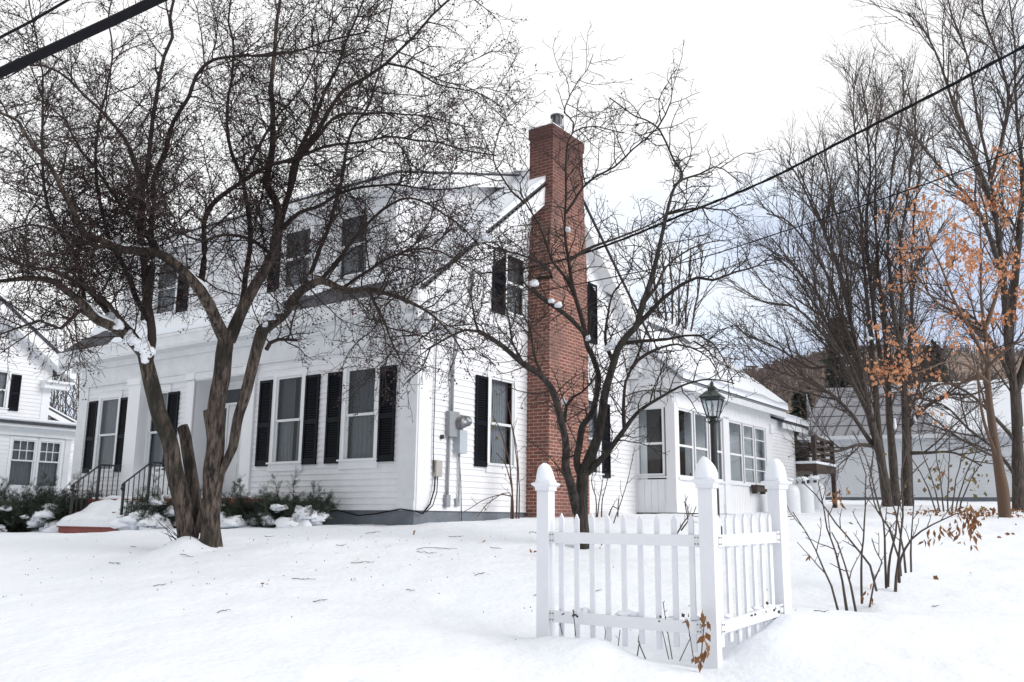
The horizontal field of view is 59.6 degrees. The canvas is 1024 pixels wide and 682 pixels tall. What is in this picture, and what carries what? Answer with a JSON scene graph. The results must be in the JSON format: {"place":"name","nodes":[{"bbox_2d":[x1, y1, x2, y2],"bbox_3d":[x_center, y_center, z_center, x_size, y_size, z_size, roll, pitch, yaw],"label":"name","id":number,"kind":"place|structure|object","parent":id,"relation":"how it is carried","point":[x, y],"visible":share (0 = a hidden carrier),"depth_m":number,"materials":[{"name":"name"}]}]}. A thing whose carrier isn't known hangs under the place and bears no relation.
{"place":"outdoors","nodes":[
{"label":"outdoors","id":0,"kind":"place"},
{"bbox_2d":[0,0,69,38],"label":"overhead cable","id":1,"kind":"object","parent":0,"point":[33,19],"visible":1,"depth_m":7.61,"materials":[{"name":"black rubber"}]},
{"bbox_2d":[0,0,167,78],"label":"overhead cable","id":2,"kind":"object","parent":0,"point":[87,32],"visible":1,"depth_m":5.38,"materials":[{"name":"black rubber"}]},
{"bbox_2d":[0,500,1023,681],"bbox_3d":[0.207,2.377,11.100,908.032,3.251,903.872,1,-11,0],"label":"ground","id":3,"kind":"structure","parent":0,"point":[124,620],"depth_m":8.09,"materials":[{"name":"white snow"}]},
{"bbox_2d":[0,294,76,505],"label":"neighbor house","id":4,"kind":"structure","parent":3,"relation":"on","point":[37,435],"depth_m":27.55,"materials":[{"name":"white wood"}]},
{"bbox_2d":[0,366,12,413],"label":"window","id":5,"kind":"structure","parent":4,"relation":"in","point":[4,377],"depth_m":27.34,"materials":[{"name":"white glass"}]},
{"bbox_2d":[4,436,39,489],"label":"window","id":6,"kind":"structure","parent":4,"relation":"in","point":[21,467],"depth_m":26.86,"materials":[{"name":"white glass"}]},
{"bbox_2d":[32,438,64,490],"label":"window","id":7,"kind":"structure","parent":4,"relation":"in","point":[47,456],"depth_m":27.51,"materials":[{"name":"white glass"}]},
{"bbox_2d":[0,472,87,531],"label":"yew shrub","id":8,"kind":"object","parent":3,"relation":"on","point":[12,511],"visible":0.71,"depth_m":18.54,"materials":[{"name":"green plant"}]},
{"bbox_2d":[44,328,62,410],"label":"bare tree","id":9,"kind":"object","parent":3,"relation":"on","point":[56,391],"visible":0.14,"depth_m":58.12,"materials":[{"name":"brown wood"}]},
{"bbox_2d":[32,305,75,415],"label":"bare tree","id":10,"kind":"object","parent":3,"relation":"on","point":[59,376],"visible":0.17,"depth_m":60.53,"materials":[{"name":"brown wood"}]},
{"bbox_2d":[49,333,62,407],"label":"bare tree","id":11,"kind":"object","parent":3,"relation":"on","point":[54,391],"visible":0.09,"depth_m":57.61,"materials":[{"name":"brown wood"}]},
{"bbox_2d":[17,471,107,532],"bbox_3d":[-9.278,3.403,18.647,1.866,1.469,1.469,1,-11,0],"label":"yew shrub","id":12,"kind":"object","parent":3,"relation":"on","point":[54,512],"visible":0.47,"depth_m":18.34,"materials":[{"name":"green plant"}]},
{"bbox_2d":[50,376,79,418],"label":"bare tree","id":13,"kind":"object","parent":3,"relation":"on","point":[63,398],"visible":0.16,"depth_m":48.72,"materials":[{"name":"brown wood"}]},
{"bbox_2d":[57,306,77,418],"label":"bare tree","id":14,"kind":"object","parent":3,"relation":"on","point":[64,380],"visible":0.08,"depth_m":61.45,"materials":[{"name":"brown wood"}]},
{"bbox_2d":[55,373,80,418],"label":"bare tree","id":15,"kind":"object","parent":3,"relation":"on","point":[73,395],"visible":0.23,"depth_m":59.58,"materials":[{"name":"brown wood"}]},
{"bbox_2d":[55,345,80,416],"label":"bare tree","id":16,"kind":"object","parent":3,"relation":"on","point":[75,409],"visible":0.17,"depth_m":48.32,"materials":[{"name":"brown wood"}]},
{"bbox_2d":[57,347,79,420],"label":"bare tree","id":17,"kind":"object","parent":3,"relation":"on","point":[71,399],"visible":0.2,"depth_m":54.55,"materials":[{"name":"brown wood"}]},
{"bbox_2d":[65,324,93,417],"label":"bare tree","id":18,"kind":"object","parent":3,"relation":"on","point":[70,345],"visible":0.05,"depth_m":62.28,"materials":[{"name":"brown wood"}]},
{"bbox_2d":[108,465,175,529],"bbox_3d":[-6.682,2.948,16.689,1.297,1.254,1.261,1,-11,0],"label":"yew shrub","id":19,"kind":"object","parent":3,"relation":"on","point":[144,516],"visible":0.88,"depth_m":16.33,"materials":[{"name":"green plant"}]},
{"bbox_2d":[56,494,258,532],"bbox_3d":[-6.968,3.575,17.236,4.600,1.239,1.420,-7,-14,35],"label":"stoop","id":20,"kind":"object","parent":3,"relation":"on","point":[99,514],"visible":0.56,"depth_m":17.50,"materials":[{"name":"red paint"}]},
{"bbox_2d":[69,464,121,514],"bbox_3d":[-8.549,3.247,18.492,0.045,1.394,1.258,-7,-14,35],"label":"stair railing","id":21,"kind":"object","parent":20,"relation":"on","point":[72,489],"visible":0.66,"depth_m":18.44,"materials":[{"name":"black metal"}]},
{"bbox_2d":[120,462,168,514],"bbox_3d":[-7.086,3.059,17.478,0.044,1.394,1.258,-7,-14,35],"label":"stair railing","id":22,"kind":"object","parent":20,"relation":"on","point":[123,485],"visible":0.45,"depth_m":17.40,"materials":[{"name":"black metal"}]},
{"bbox_2d":[200,474,281,528],"bbox_3d":[-4.726,2.822,15.481,1.884,1.101,1.318,1,-11,0],"label":"yew shrub","id":23,"kind":"object","parent":3,"relation":"on","point":[231,516],"visible":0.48,"depth_m":15.11,"materials":[{"name":"green plant"}]},
{"bbox_2d":[0,0,571,547],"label":"crabapple tree","id":24,"kind":"object","parent":3,"relation":"on","point":[146,204],"visible":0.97,"depth_m":10.64,"materials":[{"name":"brown plant"}]},
{"bbox_2d":[243,466,341,527],"bbox_3d":[-3.718,2.704,15.106,1.649,1.172,1.208,1,-11,0],"label":"yew shrub","id":25,"kind":"object","parent":3,"relation":"on","point":[287,512],"visible":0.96,"depth_m":14.85,"materials":[{"name":"green plant"}]},
{"bbox_2d":[3,531,795,639],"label":"fruit litter","id":26,"kind":"object","parent":3,"relation":"on","point":[292,570],"visible":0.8,"depth_m":9.74,"materials":[{"name":"brown plant"}]},
{"bbox_2d":[57,113,808,525],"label":"house","id":27,"kind":"structure","parent":3,"relation":"on","point":[435,457],"depth_m":17.62,"materials":[{"name":"white wood"}]},
{"bbox_2d":[89,391,123,476],"bbox_3d":[-9.005,2.088,19.984,0.950,1.887,0.211,-7,-14,35],"label":"window","id":28,"kind":"structure","parent":27,"relation":"in","point":[113,398],"depth_m":20.10,"materials":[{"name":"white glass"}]},
{"bbox_2d":[143,384,171,475],"bbox_3d":[-7.468,1.891,18.917,0.800,1.887,0.211,-7,-14,35],"label":"window","id":29,"kind":"structure","parent":27,"relation":"in","point":[157,450],"depth_m":18.98,"materials":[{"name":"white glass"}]},
{"bbox_2d":[152,253,181,316],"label":"window","id":30,"kind":"structure","parent":27,"relation":"in","point":[165,293],"depth_m":20.14,"materials":[{"name":"white glass"}]},
{"bbox_2d":[223,406,241,494],"bbox_3d":[-5.510,2.310,18.091,0.820,2.020,0.057,-7,-14,35],"label":"door","id":31,"kind":"structure","parent":27,"relation":"in","point":[232,473],"depth_m":18.12,"materials":[{"name":"wood"}]},
{"bbox_2d":[266,367,308,471],"bbox_3d":[-4.126,1.463,16.599,0.950,1.887,0.211,-7,-14,35],"label":"window","id":32,"kind":"structure","parent":27,"relation":"in","point":[285,463],"depth_m":16.70,"materials":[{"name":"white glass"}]},
{"bbox_2d":[276,218,315,290],"bbox_3d":[-4.196,-1.642,17.600,0.970,1.407,0.211,-7,-14,35],"label":"window","id":33,"kind":"structure","parent":27,"relation":"in","point":[312,221],"depth_m":17.69,"materials":[{"name":"white glass"}]},
{"bbox_2d":[331,203,372,281],"bbox_3d":[-2.938,-1.804,16.726,0.950,1.407,0.211,-7,-14,35],"label":"window","id":34,"kind":"structure","parent":27,"relation":"in","point":[347,266],"depth_m":16.83,"materials":[{"name":"white glass"}]},
{"bbox_2d":[336,357,382,468],"bbox_3d":[-2.606,1.268,15.546,0.950,1.887,0.211,-7,-14,35],"label":"window","id":35,"kind":"structure","parent":27,"relation":"in","point":[363,443],"depth_m":15.63,"materials":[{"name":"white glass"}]},
{"bbox_2d":[485,369,518,474],"bbox_3d":[-0.232,1.525,16.725,0.231,1.887,0.990,-7,-14,35],"label":"window","id":36,"kind":"structure","parent":27,"relation":"in","point":[499,411],"depth_m":16.86,"materials":[{"name":"white glass"}]},
{"bbox_2d":[505,247,529,322],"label":"window","id":37,"kind":"structure","parent":27,"relation":"in","point":[511,278],"depth_m":17.72,"materials":[{"name":"white glass"}]},
{"bbox_2d":[588,392,604,480],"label":"window","id":38,"kind":"structure","parent":27,"relation":"in","point":[596,477],"depth_m":19.51,"materials":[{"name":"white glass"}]},
{"bbox_2d":[637,407,665,475],"bbox_3d":[3.225,2.332,20.785,0.700,1.590,0.060,-7,-14,35],"label":"window","id":39,"kind":"structure","parent":27,"relation":"in","point":[662,408],"depth_m":20.69,"materials":[{"name":"white wood"}]},
{"bbox_2d":[678,408,693,477],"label":"window","id":40,"kind":"structure","parent":27,"relation":"in","point":[680,409],"depth_m":21.15,"materials":[{"name":"white wood"}]},
{"bbox_2d":[692,411,708,477],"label":"window","id":41,"kind":"structure","parent":27,"relation":"in","point":[705,449],"depth_m":21.48,"materials":[{"name":"white wood"}]},
{"bbox_2d":[707,415,722,480],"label":"window","id":42,"kind":"structure","parent":27,"relation":"in","point":[708,425],"depth_m":22.54,"materials":[{"name":"white wood"}]},
{"bbox_2d":[729,420,743,482],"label":"window","id":43,"kind":"structure","parent":27,"relation":"in","point":[740,433],"depth_m":23.68,"materials":[{"name":"white wood"}]},
{"bbox_2d":[741,423,754,483],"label":"window","id":44,"kind":"structure","parent":27,"relation":"in","point":[752,438],"depth_m":24.15,"materials":[{"name":"white wood"}]},
{"bbox_2d":[481,45,1023,274],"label":"service cable","id":45,"kind":"object","parent":27,"relation":"attached to","point":[991,63],"visible":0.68,"depth_m":10.78,"materials":[{"name":"black rubber"}]},
{"bbox_2d":[486,147,1023,302],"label":"service cable","id":46,"kind":"object","parent":27,"relation":"attached to","point":[803,224],"visible":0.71,"depth_m":12.68,"materials":[{"name":"black rubber"}]},
{"bbox_2d":[753,426,765,484],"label":"window","id":47,"kind":"structure","parent":27,"relation":"in","point":[754,427],"depth_m":24.80,"materials":[{"name":"white wood"}]},
{"bbox_2d":[418,547,456,549],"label":"fallen twig","id":48,"kind":"object","parent":3,"relation":"on","point":[438,548],"visible":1,"depth_m":11.04,"materials":[{"name":"brown wood"}]},
{"bbox_2d":[464,400,528,518],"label":"tall weeds","id":49,"kind":"object","parent":3,"relation":"on","point":[512,499],"visible":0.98,"depth_m":16.02,"materials":[{"name":"brown plant"}]},
{"bbox_2d":[359,22,810,548],"bbox_3d":[0.914,-1.024,12.304,5.576,7.597,3.279,1,-11,0],"label":"apple tree","id":50,"kind":"object","parent":3,"relation":"on","point":[578,490],"visible":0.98,"depth_m":11.91,"materials":[{"name":"brown plant"}]},
{"bbox_2d":[591,463,619,516],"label":"bare shrub","id":51,"kind":"object","parent":3,"relation":"on","point":[597,511],"visible":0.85,"depth_m":17.08,"materials":[{"name":"plant"}]},
{"bbox_2d":[613,447,638,522],"bbox_3d":[1.963,2.521,15.455,0.557,1.404,0.284,2,-11,-5],"label":"bare sapling","id":52,"kind":"object","parent":3,"relation":"on","point":[626,484],"visible":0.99,"depth_m":15.43,"materials":[{"name":"plant"}]},
{"bbox_2d":[531,456,791,668],"bbox_3d":[1.260,1.826,7.144,2.210,1.824,0.976,1,-11,0],"label":"picket fence","id":53,"kind":"object","parent":3,"relation":"on","point":[709,540],"visible":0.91,"depth_m":7.13,"materials":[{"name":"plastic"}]},
{"bbox_2d":[558,601,779,661],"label":"dead weeds","id":54,"kind":"object","parent":3,"relation":"on","point":[660,616],"visible":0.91,"depth_m":6.95,"materials":[{"name":"brown plant"}]},
{"bbox_2d":[638,224,720,380],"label":"bare tree","id":55,"kind":"object","parent":3,"relation":"on","point":[680,297],"visible":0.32,"depth_m":41.36,"materials":[{"name":"brown wood"}]},
{"bbox_2d":[677,496,698,533],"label":"bare shrub","id":56,"kind":"object","parent":3,"relation":"on","point":[688,515],"visible":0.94,"depth_m":10.00,"materials":[{"name":"plant"}]},
{"bbox_2d":[682,609,710,672],"bbox_3d":[1.343,2.191,6.521,0.223,0.453,0.196,-4,-12,21],"label":"dry vine","id":57,"kind":"object","parent":3,"relation":"on","point":[702,656],"visible":1,"depth_m":6.49,"materials":[{"name":"brown plant"}]},
{"bbox_2d":[699,380,725,534],"bbox_3d":[2.810,1.762,12.399,0.308,2.496,0.308,-5,-13,26],"label":"post lantern","id":58,"kind":"object","parent":3,"relation":"on","point":[716,395],"visible":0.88,"depth_m":12.47,"materials":[{"name":"black metal"}]},
{"bbox_2d":[786,477,800,513],"bbox_3d":[7.470,4.271,24.145,0.600,1.219,0.600,1,-11,0],"label":"gas cylinder","id":59,"kind":"object","parent":3,"relation":"on","point":[793,497],"visible":0.36,"depth_m":23.88,"materials":[{"name":"white metal"}]},
{"bbox_2d":[789,389,813,482],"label":"pine tree","id":60,"kind":"object","parent":3,"relation":"on","point":[796,411],"visible":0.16,"depth_m":94.98,"materials":[{"name":"plant"}]},
{"bbox_2d":[795,476,814,512],"bbox_3d":[8.210,4.451,25.232,0.600,1.251,0.600,1,-11,0],"label":"gas cylinder","id":61,"kind":"object","parent":3,"relation":"on","point":[807,499],"visible":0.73,"depth_m":24.98,"materials":[{"name":"white metal"}]},
{"bbox_2d":[795,436,837,507],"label":"wooden deck","id":62,"kind":"structure","parent":3,"relation":"on","point":[814,466],"depth_m":27.66,"materials":[{"name":"brown wood"}]},
{"bbox_2d":[807,475,825,508],"bbox_3d":[8.975,4.619,26.525,0.600,1.260,0.600,1,-11,0],"label":"gas cylinder","id":63,"kind":"object","parent":3,"relation":"on","point":[813,481],"visible":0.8,"depth_m":26.30,"materials":[{"name":"white metal"}]},
{"bbox_2d":[818,316,854,390],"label":"pine tree","id":64,"kind":"object","parent":3,"relation":"on","point":[830,385],"visible":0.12,"depth_m":75.93,"materials":[{"name":"green wood"}]},
{"bbox_2d":[787,444,886,611],"bbox_3d":[3.033,1.744,8.386,1.094,1.586,0.706,1,-11,0],"label":"bare shrub","id":65,"kind":"object","parent":3,"relation":"on","point":[833,501],"visible":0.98,"depth_m":8.37,"materials":[{"name":"brown plant"}]},
{"bbox_2d":[692,12,1023,506],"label":"maple tree","id":66,"kind":"object","parent":3,"relation":"on","point":[867,261],"visible":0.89,"depth_m":30.12,"materials":[{"name":"brown plant"}]},
{"bbox_2d":[797,379,1023,501],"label":"barn","id":67,"kind":"structure","parent":3,"relation":"on","point":[841,432],"depth_m":36.51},
{"bbox_2d":[851,429,985,591],"bbox_3d":[4.060,1.739,9.248,0.989,1.724,1.718,1,-11,0],"label":"bare shrub","id":68,"kind":"object","parent":3,"relation":"on","point":[972,525],"visible":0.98,"depth_m":9.12,"materials":[{"name":"brown plant"}]},
{"bbox_2d":[835,0,1023,509],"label":"bare tree","id":69,"kind":"object","parent":3,"relation":"on","point":[1014,388],"visible":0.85,"depth_m":25.50,"materials":[{"name":"brown wood"}]},
{"bbox_2d":[917,339,950,381],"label":"pine tree","id":70,"kind":"object","parent":3,"relation":"on","point":[934,347],"visible":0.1,"depth_m":80.98,"materials":[{"name":"green wood"}]},
{"bbox_2d":[883,417,997,511],"bbox_3d":[8.196,2.403,16.887,2.093,2.049,1.213,6,-12,-25],"label":"bare shrub","id":71,"kind":"object","parent":3,"relation":"on","point":[950,480],"visible":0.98,"depth_m":16.88,"materials":[{"name":"brown plant"}]},
{"bbox_2d":[864,139,1023,517],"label":"beech tree","id":72,"kind":"object","parent":3,"relation":"on","point":[1003,497],"visible":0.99,"depth_m":21.18,"materials":[{"name":"orange plant"}]},
{"bbox_2d":[893,506,1023,519],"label":"leaf litter","id":73,"kind":"object","parent":3,"relation":"on","point":[993,510],"visible":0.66,"depth_m":21.28,"materials":[{"name":"brown plant"}]},
{"bbox_2d":[0,0,1023,419],"label":"sky","id":74,"kind":"structure","parent":0,"point":[753,65],"materials":[{"name":"white"}]},
{"bbox_2d":[750,351,1022,413],"bbox_3d":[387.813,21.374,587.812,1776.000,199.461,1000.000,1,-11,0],"label":"hill","id":75,"kind":"structure","parent":0,"point":[961,358],"depth_m":736.08,"materials":[{"name":"brown plant"}]},
{"bbox_2d":[687,341,1023,483],"bbox_3d":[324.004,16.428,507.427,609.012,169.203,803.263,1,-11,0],"label":"woods","id":76,"kind":"object","parent":75,"relation":"on","point":[762,372],"visible":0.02,"depth_m":723.86,"materials":[{"name":"brown plant"}]}
]}

